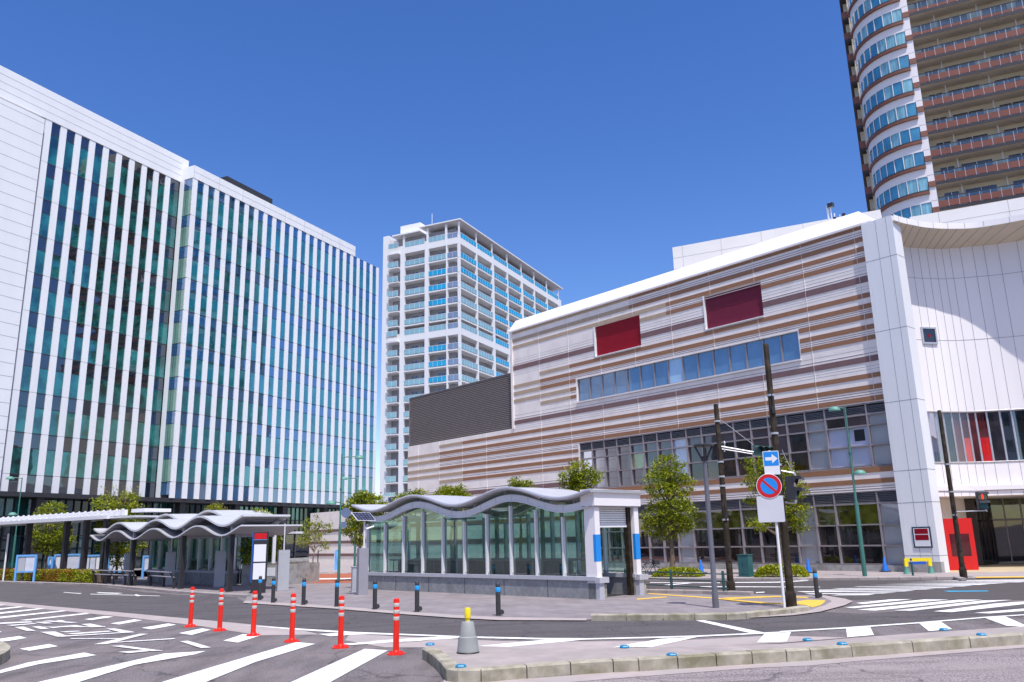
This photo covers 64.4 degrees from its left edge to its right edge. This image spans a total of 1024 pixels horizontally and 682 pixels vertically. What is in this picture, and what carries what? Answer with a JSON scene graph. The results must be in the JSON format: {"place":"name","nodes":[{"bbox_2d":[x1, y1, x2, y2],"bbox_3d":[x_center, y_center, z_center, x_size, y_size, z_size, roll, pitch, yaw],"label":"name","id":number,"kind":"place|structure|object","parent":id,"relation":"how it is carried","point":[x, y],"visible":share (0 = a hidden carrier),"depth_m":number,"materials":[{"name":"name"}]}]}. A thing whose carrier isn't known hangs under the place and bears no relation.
{"place":"outdoors","nodes":[
{"label":"outdoors","id":0,"kind":"place"},
{"bbox_2d":[311,573,350,582],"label":"red path","id":1,"kind":"structure","parent":0,"point":[345,575],"depth_m":50.11,"materials":[{"name":"brick"}]},
{"bbox_2d":[326,454,363,581],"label":"street lamp","id":2,"kind":"object","parent":1,"relation":"on","point":[339,532],"visible":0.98,"depth_m":45.23,"materials":[{"name":"metal"}]},
{"bbox_2d":[341,490,391,565],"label":"tree","id":3,"kind":"object","parent":1,"relation":"on","point":[363,498],"visible":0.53,"depth_m":46.11,"materials":[{"name":"green plant"}]},
{"bbox_2d":[0,567,830,619],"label":"plaza pavement","id":4,"kind":"structure","parent":0,"point":[459,603],"depth_m":27.54,"materials":[{"name":"concrete"}]},
{"bbox_2d":[6,476,22,567],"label":"street lamp","id":5,"kind":"object","parent":4,"relation":"on","point":[12,513],"visible":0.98,"depth_m":64.99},
{"bbox_2d":[14,554,37,581],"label":"information board","id":6,"kind":"object","parent":4,"relation":"on","point":[25,563],"visible":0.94,"depth_m":55.49,"materials":[{"name":"metal"}]},
{"bbox_2d":[30,501,76,568],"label":"tree","id":7,"kind":"object","parent":4,"relation":"on","point":[48,540],"visible":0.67,"depth_m":64.29,"materials":[{"name":"green plant"}]},
{"bbox_2d":[0,567,110,582],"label":"hedge","id":8,"kind":"object","parent":4,"relation":"on","point":[83,575],"visible":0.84,"depth_m":53.36,"materials":[{"name":"green plant"}]},
{"bbox_2d":[53,554,79,568],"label":"information board","id":9,"kind":"object","parent":4,"relation":"on","point":[73,561],"visible":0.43,"depth_m":60.76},
{"bbox_2d":[0,508,170,581],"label":"bus shelter","id":10,"kind":"object","parent":4,"relation":"on","point":[67,519],"visible":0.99,"depth_m":54.37,"materials":[{"name":"white metal"}]},
{"bbox_2d":[86,555,99,569],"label":"information board","id":11,"kind":"object","parent":4,"relation":"on","point":[92,560],"visible":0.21,"depth_m":59.44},
{"bbox_2d":[91,569,136,585],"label":"leaning rail","id":12,"kind":"object","parent":4,"relation":"on","point":[114,576],"visible":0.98,"depth_m":47.50,"materials":[{"name":"metal"}]},
{"bbox_2d":[89,485,149,578],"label":"tree","id":13,"kind":"object","parent":4,"relation":"on","point":[118,552],"visible":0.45,"depth_m":56.44,"materials":[{"name":"green plant"}]},
{"bbox_2d":[0,581,250,597],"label":"kerb","id":14,"kind":"structure","parent":4,"relation":"on","point":[163,590],"depth_m":42.42,"materials":[{"name":"concrete"}]},
{"bbox_2d":[122,539,130,582],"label":"pillar box","id":15,"kind":"object","parent":4,"relation":"on","point":[126,561],"visible":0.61,"depth_m":49.69,"materials":[{"name":"white metal"}]},
{"bbox_2d":[141,555,152,578],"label":"information board","id":16,"kind":"object","parent":4,"relation":"on","point":[145,561],"visible":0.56,"depth_m":56.10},
{"bbox_2d":[146,570,175,588],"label":"leaning rail","id":17,"kind":"object","parent":4,"relation":"on","point":[163,577],"visible":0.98,"depth_m":43.97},
{"bbox_2d":[164,538,175,584],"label":"pillar box","id":18,"kind":"object","parent":4,"relation":"on","point":[170,559],"visible":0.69,"depth_m":45.89,"materials":[{"name":"white metal"}]},
{"bbox_2d":[0,65,378,568],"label":"office building","id":19,"kind":"structure","parent":4,"relation":"on","point":[178,335],"depth_m":88.89,"materials":[{"name":"white glass"}]},
{"bbox_2d":[271,534,309,561],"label":"entrance door","id":20,"kind":"structure","parent":19,"relation":"in","point":[295,550],"depth_m":104.11,"materials":[{"name":"glass"}]},
{"bbox_2d":[90,514,301,591],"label":"bus shelter","id":21,"kind":"object","parent":4,"relation":"on","point":[230,527],"visible":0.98,"depth_m":42.03,"materials":[{"name":"metal"}]},
{"bbox_2d":[147,510,285,585],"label":"subway entrance","id":22,"kind":"object","parent":4,"relation":"on","point":[199,569],"visible":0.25,"depth_m":47.46,"materials":[{"name":"metal"}]},
{"bbox_2d":[213,536,225,586],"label":"pillar box","id":23,"kind":"object","parent":4,"relation":"on","point":[219,568],"visible":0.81,"depth_m":42.61,"materials":[{"name":"white metal"}]},
{"bbox_2d":[250,532,268,592],"bbox_3d":[-11.415,9.994,36.739,0.702,2.675,0.162,2,-14,-15],"label":"bus stop sign","id":24,"kind":"object","parent":4,"relation":"on","point":[259,557],"visible":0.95,"depth_m":36.70,"materials":[{"name":"metal"}]},
{"bbox_2d":[241,562,319,585],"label":"concrete planter","id":25,"kind":"object","parent":4,"relation":"on","point":[300,571],"visible":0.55,"depth_m":43.78,"materials":[{"name":"concrete"}]},
{"bbox_2d":[236,508,282,564],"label":"tree","id":26,"kind":"object","parent":25,"relation":"in","point":[245,561],"visible":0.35,"depth_m":46.27,"materials":[{"name":"green plant"}]},
{"bbox_2d":[276,524,289,590],"bbox_3d":[-10.639,10.068,37.885,0.513,3.036,0.247,6,-15,-27],"label":"pillar box","id":27,"kind":"object","parent":4,"relation":"on","point":[283,565],"visible":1,"depth_m":37.65,"materials":[{"name":"white metal"}]},
{"bbox_2d":[351,566,356,591],"bbox_3d":[-6.819,10.443,35.662,0.472,1.083,0.378,4,-14,-19],"label":"meter cabinet","id":28,"kind":"object","parent":4,"relation":"on","point":[353,577],"visible":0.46,"depth_m":35.50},
{"bbox_2d":[351,512,375,594],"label":"solar pillar","id":29,"kind":"structure","parent":4,"relation":"on","point":[362,572],"depth_m":33.76,"materials":[{"name":"white metal"}]},
{"bbox_2d":[373,580,379,609],"bbox_3d":[-4.383,8.198,26.278,0.239,0.914,0.144,-1,-14,0],"label":"bollard","id":30,"kind":"object","parent":4,"relation":"on","point":[376,605],"visible":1,"depth_m":26.21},
{"bbox_2d":[243,601,585,619],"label":"flush kerb","id":31,"kind":"structure","parent":4,"relation":"on","point":[428,614],"depth_m":23.93,"materials":[{"name":"concrete"}]},
{"bbox_2d":[415,581,421,611],"bbox_3d":[-2.872,7.852,24.999,0.239,0.914,0.144,-1,-14,0],"label":"bollard","id":32,"kind":"object","parent":4,"relation":"on","point":[418,608],"visible":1,"depth_m":24.93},
{"bbox_2d":[351,487,647,599],"bbox_3d":[-1.225,9.495,34.085,14.667,6.244,3.308,-14,-19,43],"label":"subway entrance","id":33,"kind":"object","parent":4,"relation":"on","point":[553,576],"visible":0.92,"depth_m":32.18,"materials":[{"name":"metal"}]},
{"bbox_2d":[495,582,503,615],"bbox_3d":[-0.349,7.349,23.171,0.239,0.914,0.144,-1,-14,0],"label":"bollard","id":34,"kind":"object","parent":4,"relation":"on","point":[499,611],"visible":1,"depth_m":23.11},
{"bbox_2d":[609,568,728,590],"bbox_3d":[5.766,9.299,31.623,0.108,0.824,6.889,8,-16,-33],"label":"guard rail","id":35,"kind":"object","parent":4,"relation":"on","point":[671,579],"visible":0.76,"depth_m":30.68,"materials":[{"name":"metal"}]},
{"bbox_2d":[646,589,753,595],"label":"kerb","id":36,"kind":"structure","parent":4,"relation":"on","point":[720,592],"depth_m":29.57,"materials":[{"name":"concrete"}]},
{"bbox_2d":[591,605,809,620],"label":"kerb","id":37,"kind":"structure","parent":4,"relation":"on","point":[685,616],"depth_m":21.07,"materials":[{"name":"concrete"}]},
{"bbox_2d":[693,443,718,607],"bbox_3d":[5.952,5.517,24.507,0.634,4.813,0.634,-1,-14,0],"label":"plaza lamp","id":38,"kind":"object","parent":4,"relation":"on","point":[715,597],"visible":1,"depth_m":24.46,"materials":[{"name":"metal"}]},
{"bbox_2d":[714,404,735,590],"bbox_3d":[7.766,5.716,29.865,0.310,6.866,0.311,-1,-14,0],"label":"signal pole","id":39,"kind":"object","parent":4,"relation":"on","point":[730,584],"visible":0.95,"depth_m":29.70,"materials":[{"name":"brown metal"}]},
{"bbox_2d":[721,420,772,455],"bbox_3d":[8.665,3.569,30.064,2.013,1.414,0.575,-2,-14,4],"label":"traffic light","id":40,"kind":"object","parent":39,"relation":"attached to","point":[757,450],"visible":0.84,"depth_m":29.96,"materials":[{"name":"metal"}]},
{"bbox_2d":[637,593,824,606],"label":"tactile paving","id":41,"kind":"structure","parent":4,"relation":"on","point":[812,603],"depth_m":26.25,"materials":[{"name":"yellow tile"}]},
{"bbox_2d":[769,450,785,607],"bbox_3d":[7.801,5.495,23.961,0.079,4.514,0.081,-1,-14,0],"label":"sign post","id":42,"kind":"object","parent":4,"relation":"on","point":[780,565],"visible":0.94,"depth_m":23.68,"materials":[{"name":"metal"}]},
{"bbox_2d":[756,474,781,497],"bbox_3d":[7.648,4.315,24.195,0.726,0.726,0.025,-5,-14,17],"label":"no parking sign","id":43,"kind":"object","parent":42,"relation":"attached to","point":[768,485],"visible":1,"depth_m":24.19,"materials":[{"name":"metal"}]},
{"bbox_2d":[756,496,784,521],"bbox_3d":[7.657,4.971,24.058,0.752,0.759,0.016,-5,-14,17],"label":"plain plate","id":44,"kind":"object","parent":42,"relation":"attached to","point":[770,509],"visible":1,"depth_m":24.05,"materials":[{"name":"metal"}]},
{"bbox_2d":[762,451,779,466],"bbox_3d":[7.761,3.528,24.360,0.462,0.462,0.020,-6,-14,17],"label":"arrow sign","id":45,"kind":"object","parent":42,"relation":"attached to","point":[770,458],"visible":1,"depth_m":24.35,"materials":[{"name":"metal"}]},
{"bbox_2d":[764,465,779,474],"bbox_3d":[7.773,3.853,24.282,0.445,0.270,0.016,-6,-14,17],"label":"plain plate","id":46,"kind":"object","parent":42,"relation":"attached to","point":[773,470],"visible":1,"depth_m":24.27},
{"bbox_2d":[763,344,796,606],"bbox_3d":[8.007,3.901,24.450,0.310,7.831,0.312,-1,-14,0],"label":"signal pole","id":47,"kind":"object","parent":4,"relation":"on","point":[790,597],"visible":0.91,"depth_m":24.20,"materials":[{"name":"brown metal"}]},
{"bbox_2d":[782,450,805,503],"bbox_3d":[8.370,4.045,24.299,0.626,1.612,0.371,-10,-16,31],"label":"pedestrian light","id":48,"kind":"object","parent":47,"relation":"attached to","point":[793,490],"visible":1,"depth_m":24.10,"materials":[{"name":"metal"}]},
{"bbox_2d":[750,594,851,617],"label":"corner kerb","id":49,"kind":"structure","parent":4,"relation":"on","point":[835,602],"depth_m":23.68,"materials":[{"name":"concrete"}]},
{"bbox_2d":[812,569,821,597],"bbox_3d":[9.978,7.926,26.564,0.239,0.914,0.144,-1,-14,0],"label":"bollard","id":50,"kind":"object","parent":4,"relation":"on","point":[816,586],"visible":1,"depth_m":26.51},
{"bbox_2d":[0,0,867,501],"label":"sky","id":51,"kind":"structure","parent":0,"point":[591,141],"materials":[{"name":"blue"}]},
{"bbox_2d":[379,218,562,501],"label":"apartment tower","id":52,"kind":"structure","parent":0,"point":[460,296],"depth_m":232.41,"materials":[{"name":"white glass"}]},
{"bbox_2d":[0,561,1023,681],"bbox_3d":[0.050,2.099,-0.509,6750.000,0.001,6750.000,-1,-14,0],"label":"road","id":53,"kind":"structure","parent":0,"point":[410,665],"depth_m":17.29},
{"bbox_2d":[0,641,10,664],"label":"traffic island","id":54,"kind":"structure","parent":53,"relation":"on","point":[5,648],"depth_m":16.31,"materials":[{"name":"concrete"}]},
{"bbox_2d":[0,602,316,634],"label":"lane gutter","id":55,"kind":"object","parent":53,"relation":"on","point":[242,628],"visible":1,"depth_m":23.93,"materials":[{"name":"concrete"}]},
{"bbox_2d":[183,587,196,626],"bbox_3d":[-8.838,7.326,22.419,0.364,1.050,0.364,-1,-14,0],"label":"delineator post","id":56,"kind":"object","parent":53,"relation":"on","point":[191,607],"visible":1,"depth_m":22.36,"materials":[{"name":"plastic"}]},
{"bbox_2d":[212,589,226,631],"bbox_3d":[-7.596,7.001,21.198,0.364,1.050,0.365,-1,-14,-1],"label":"delineator post","id":57,"kind":"object","parent":53,"relation":"on","point":[220,609],"visible":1,"depth_m":21.15,"materials":[{"name":"plastic"}]},
{"bbox_2d":[245,591,260,635],"bbox_3d":[-6.284,6.633,19.810,0.364,1.050,0.364,0,-14,-8],"label":"delineator post","id":58,"kind":"object","parent":53,"relation":"on","point":[254,614],"visible":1,"depth_m":19.75,"materials":[{"name":"plastic"}]},
{"bbox_2d":[283,593,299,642],"bbox_3d":[-4.985,6.279,18.477,0.364,1.050,0.364,5,-15,-25],"label":"delineator post","id":59,"kind":"object","parent":53,"relation":"on","point":[291,639],"visible":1,"depth_m":18.41,"materials":[{"name":"plastic"}]},
{"bbox_2d":[332,596,348,648],"bbox_3d":[-3.621,5.945,17.233,0.364,1.050,0.364,-1,-14,-1],"label":"delineator post","id":60,"kind":"object","parent":53,"relation":"on","point":[341,645],"visible":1,"depth_m":17.17,"materials":[{"name":"plastic"}]},
{"bbox_2d":[387,598,404,655],"bbox_3d":[-2.285,5.628,16.054,0.364,1.050,0.364,-14,-18,41],"label":"delineator post","id":61,"kind":"object","parent":53,"relation":"on","point":[396,612],"visible":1,"depth_m":15.99,"materials":[{"name":"plastic"}]},
{"bbox_2d":[0,580,1023,681],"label":"road marking","id":62,"kind":"object","parent":53,"relation":"on","point":[335,670],"visible":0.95,"depth_m":17.09,"materials":[{"name":"paint"}]},
{"bbox_2d":[345,634,848,648],"bbox_3d":[1.255,6.350,17.179,11.312,0.001,2.502,-5,-14,13],"label":"island gutter","id":63,"kind":"object","parent":53,"relation":"on","point":[358,638],"visible":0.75,"depth_m":16.87,"materials":[{"name":"concrete"}]},
{"bbox_2d":[422,632,1023,681],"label":"island kerb","id":64,"kind":"structure","parent":53,"relation":"on","point":[442,663],"depth_m":13.60,"materials":[{"name":"concrete"}]},
{"bbox_2d":[425,626,1023,666],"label":"traffic island","id":65,"kind":"structure","parent":53,"relation":"on","point":[490,656],"depth_m":14.28,"materials":[{"name":"concrete"}]},
{"bbox_2d":[457,607,478,653],"bbox_3d":[-0.790,5.163,14.532,0.410,0.763,0.410,-1,-14,0],"label":"weighted cone","id":66,"kind":"object","parent":65,"relation":"on","point":[467,641],"visible":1,"depth_m":14.39,"materials":[{"name":"plastic"}]},
{"bbox_2d":[0,583,1023,638],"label":"bus lane","id":67,"kind":"structure","parent":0,"point":[236,610],"depth_m":21.61,"materials":[{"name":"asphalt"}]},
{"bbox_2d":[0,579,1023,652],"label":"road marking","id":68,"kind":"object","parent":67,"relation":"on","point":[637,644],"visible":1,"depth_m":21.27,"materials":[{"name":"paint"}]},
{"bbox_2d":[247,614,1023,639],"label":"road marking","id":69,"kind":"object","parent":67,"relation":"on","point":[631,637],"visible":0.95,"depth_m":18.30,"materials":[{"name":"paint"}]},
{"bbox_2d":[114,563,1023,579],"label":"shop pavement","id":70,"kind":"structure","parent":0,"point":[326,568],"depth_m":41.39,"materials":[{"name":"concrete"}]},
{"bbox_2d":[203,502,227,558],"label":"tree","id":71,"kind":"object","parent":70,"relation":"on","point":[215,506],"visible":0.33,"depth_m":68.47,"materials":[{"name":"green plant"}]},
{"bbox_2d":[293,515,332,561],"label":"tree","id":72,"kind":"object","parent":70,"relation":"on","point":[315,538],"visible":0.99,"depth_m":57.79,"materials":[{"name":"green plant"}]},
{"bbox_2d":[309,511,406,563],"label":"ramp wall","id":73,"kind":"structure","parent":70,"relation":"on","point":[377,542],"depth_m":83.42,"materials":[{"name":"concrete"}]},
{"bbox_2d":[391,487,428,554],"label":"tree","id":74,"kind":"object","parent":70,"relation":"on","point":[417,492],"visible":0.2,"depth_m":50.30,"materials":[{"name":"green plant"}]},
{"bbox_2d":[430,482,473,557],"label":"tree","id":75,"kind":"object","parent":70,"relation":"on","point":[455,490],"visible":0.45,"depth_m":47.48,"materials":[{"name":"green plant"}]},
{"bbox_2d":[507,476,535,557],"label":"tree","id":76,"kind":"object","parent":70,"relation":"on","point":[518,483],"visible":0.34,"depth_m":44.94,"materials":[{"name":"green plant"}]},
{"bbox_2d":[556,457,604,571],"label":"tree","id":77,"kind":"object","parent":70,"relation":"on","point":[577,479],"visible":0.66,"depth_m":43.72,"materials":[{"name":"green plant"}]},
{"bbox_2d":[637,451,698,567],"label":"tree","id":78,"kind":"object","parent":70,"relation":"on","point":[669,485],"visible":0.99,"depth_m":44.63,"materials":[{"name":"green plant"}]},
{"bbox_2d":[651,566,704,576],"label":"shrub","id":79,"kind":"object","parent":70,"relation":"on","point":[683,569],"visible":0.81,"depth_m":41.65,"materials":[{"name":"green plant"}]},
{"bbox_2d":[408,197,1023,572],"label":"shopping building","id":80,"kind":"structure","parent":70,"relation":"on","point":[893,334],"depth_m":48.38,"materials":[{"name":"concrete"}]},
{"bbox_2d":[576,332,800,402],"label":"ribbon window","id":81,"kind":"structure","parent":80,"relation":"in","point":[783,349],"depth_m":53.32,"materials":[{"name":"blue glass"}]},
{"bbox_2d":[911,527,932,547],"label":"framed notice","id":82,"kind":"object","parent":80,"relation":"attached to","point":[922,537],"visible":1,"depth_m":40.58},
{"bbox_2d":[920,327,937,343],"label":"small window","id":83,"kind":"structure","parent":80,"relation":"in","point":[928,334],"depth_m":45.65,"materials":[{"name":"glass"}]},
{"bbox_2d":[736,554,753,576],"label":"utility cabinet","id":84,"kind":"object","parent":70,"relation":"on","point":[745,565],"visible":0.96,"depth_m":40.27,"materials":[{"name":"metal"}]},
{"bbox_2d":[740,454,813,563],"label":"tree","id":85,"kind":"object","parent":70,"relation":"on","point":[793,519],"visible":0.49,"depth_m":42.60,"materials":[{"name":"green plant"}]},
{"bbox_2d":[754,564,809,576],"bbox_3d":[13.127,11.180,39.611,2.566,0.702,1.506,-8,-15,26],"label":"shrub","id":86,"kind":"object","parent":70,"relation":"on","point":[773,570],"visible":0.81,"depth_m":39.31,"materials":[{"name":"green plant"}]},
{"bbox_2d":[828,406,866,575],"bbox_3d":[16.466,7.149,39.293,1.382,8.119,0.459,-7,-15,22],"label":"street lamp","id":87,"kind":"object","parent":70,"relation":"on","point":[859,529],"visible":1,"depth_m":39.08,"materials":[{"name":"metal"}]},
{"bbox_2d":[903,558,934,573],"bbox_3d":[19.727,10.918,39.484,1.542,0.736,0.319,-1,-14,-3],"label":"barrier","id":88,"kind":"object","parent":70,"relation":"on","point":[919,561],"visible":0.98,"depth_m":39.48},
{"bbox_2d":[937,410,967,577],"bbox_3d":[19.583,6.735,36.250,0.310,7.347,0.310,-1,-14,0],"label":"signal pole","id":89,"kind":"object","parent":70,"relation":"on","point":[962,570],"visible":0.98,"depth_m":36.07,"materials":[{"name":"brown metal"}]},
{"bbox_2d":[954,479,989,511],"bbox_3d":[20.174,6.769,35.763,1.358,1.497,0.532,-6,-14,18],"label":"pedestrian light","id":90,"kind":"object","parent":89,"relation":"attached to","point":[982,501],"visible":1,"depth_m":35.58,"materials":[{"name":"metal"}]},
{"bbox_2d":[578,648,1023,681],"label":"carriageway","id":91,"kind":"structure","parent":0,"point":[1003,665],"depth_m":12.69,"materials":[{"name":"asphalt"}]},
{"bbox_2d":[443,645,1023,681],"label":"gutter","id":92,"kind":"object","parent":91,"relation":"on","point":[587,677],"visible":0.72,"depth_m":13.35,"materials":[{"name":"concrete"}]},
{"bbox_2d":[646,578,1023,599],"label":"road","id":93,"kind":"structure","parent":0,"point":[1005,591],"depth_m":30.41,"materials":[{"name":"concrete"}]},
{"bbox_2d":[644,576,966,580],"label":"kerb","id":94,"kind":"structure","parent":93,"relation":"on","point":[856,578],"depth_m":36.06,"materials":[{"name":"concrete"}]},
{"bbox_2d":[839,0,1023,218],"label":"residential tower","id":95,"kind":"structure","parent":0,"point":[937,88],"depth_m":125.11,"materials":[{"name":"brown concrete"}]},
{"bbox_2d":[851,0,887,30],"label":"curved window","id":96,"kind":"structure","parent":95,"relation":"in","point":[867,4],"depth_m":133.98,"materials":[{"name":"blue glass"}]},
{"bbox_2d":[854,8,901,51],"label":"curved window","id":97,"kind":"structure","parent":95,"relation":"in","point":[897,16],"depth_m":131.26,"materials":[{"name":"blue glass"}]},
{"bbox_2d":[857,31,905,73],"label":"curved window","id":98,"kind":"structure","parent":95,"relation":"in","point":[891,40],"depth_m":130.28,"materials":[{"name":"blue glass"}]},
{"bbox_2d":[859,54,908,95],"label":"curved window","id":99,"kind":"structure","parent":95,"relation":"in","point":[894,65],"depth_m":129.35,"materials":[{"name":"blue glass"}]},
{"bbox_2d":[863,78,912,117],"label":"curved window","id":100,"kind":"structure","parent":95,"relation":"in","point":[898,86],"depth_m":128.34,"materials":[{"name":"blue glass"}]},
{"bbox_2d":[866,101,916,139],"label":"curved window","id":101,"kind":"structure","parent":95,"relation":"in","point":[901,112],"depth_m":127.37,"materials":[{"name":"blue glass"}]},
{"bbox_2d":[869,126,920,164],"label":"curved window","id":102,"kind":"structure","parent":95,"relation":"in","point":[905,135],"depth_m":126.41,"materials":[{"name":"blue glass"}]},
{"bbox_2d":[872,151,924,188],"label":"curved window","id":103,"kind":"structure","parent":95,"relation":"in","point":[908,159],"depth_m":125.46,"materials":[{"name":"blue glass"}]},
{"bbox_2d":[875,176,928,209],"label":"curved window","id":104,"kind":"structure","parent":95,"relation":"in","point":[912,186],"depth_m":124.45,"materials":[{"name":"blue glass"}]},
{"bbox_2d":[888,201,931,218],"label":"curved window","id":105,"kind":"structure","parent":95,"relation":"in","point":[917,210],"depth_m":122.49,"materials":[{"name":"blue glass"}]},
{"bbox_2d":[937,14,967,29],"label":"balcony window","id":106,"kind":"structure","parent":95,"relation":"in","point":[963,17],"depth_m":128.11,"materials":[{"name":"blue glass"}]},
{"bbox_2d":[953,109,983,125],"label":"balcony window","id":107,"kind":"structure","parent":95,"relation":"in","point":[982,112],"depth_m":124.21,"materials":[{"name":"blue glass"}]},
{"bbox_2d":[957,134,989,150],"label":"balcony window","id":108,"kind":"structure","parent":95,"relation":"in","point":[983,138],"depth_m":123.26,"materials":[{"name":"blue glass"}]},
{"bbox_2d":[961,159,992,176],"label":"balcony window","id":109,"kind":"structure","parent":95,"relation":"in","point":[977,162],"depth_m":122.29,"materials":[{"name":"blue glass"}]},
{"bbox_2d":[966,184,998,202],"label":"balcony window","id":110,"kind":"structure","parent":95,"relation":"in","point":[990,186],"depth_m":121.27,"materials":[{"name":"blue glass"}]},
{"bbox_2d":[982,4,1007,17],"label":"balcony window","id":111,"kind":"structure","parent":95,"relation":"in","point":[998,8],"depth_m":125.68,"materials":[{"name":"blue glass"}]},
{"bbox_2d":[950,563,1023,572],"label":"entrance paving","id":112,"kind":"structure","parent":0,"point":[1013,567],"depth_m":42.27,"materials":[{"name":"tile"}]},
{"bbox_2d":[943,518,978,569],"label":"display box","id":113,"kind":"object","parent":112,"relation":"on","point":[968,543],"visible":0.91,"depth_m":41.87,"materials":[{"name":"red metal"}]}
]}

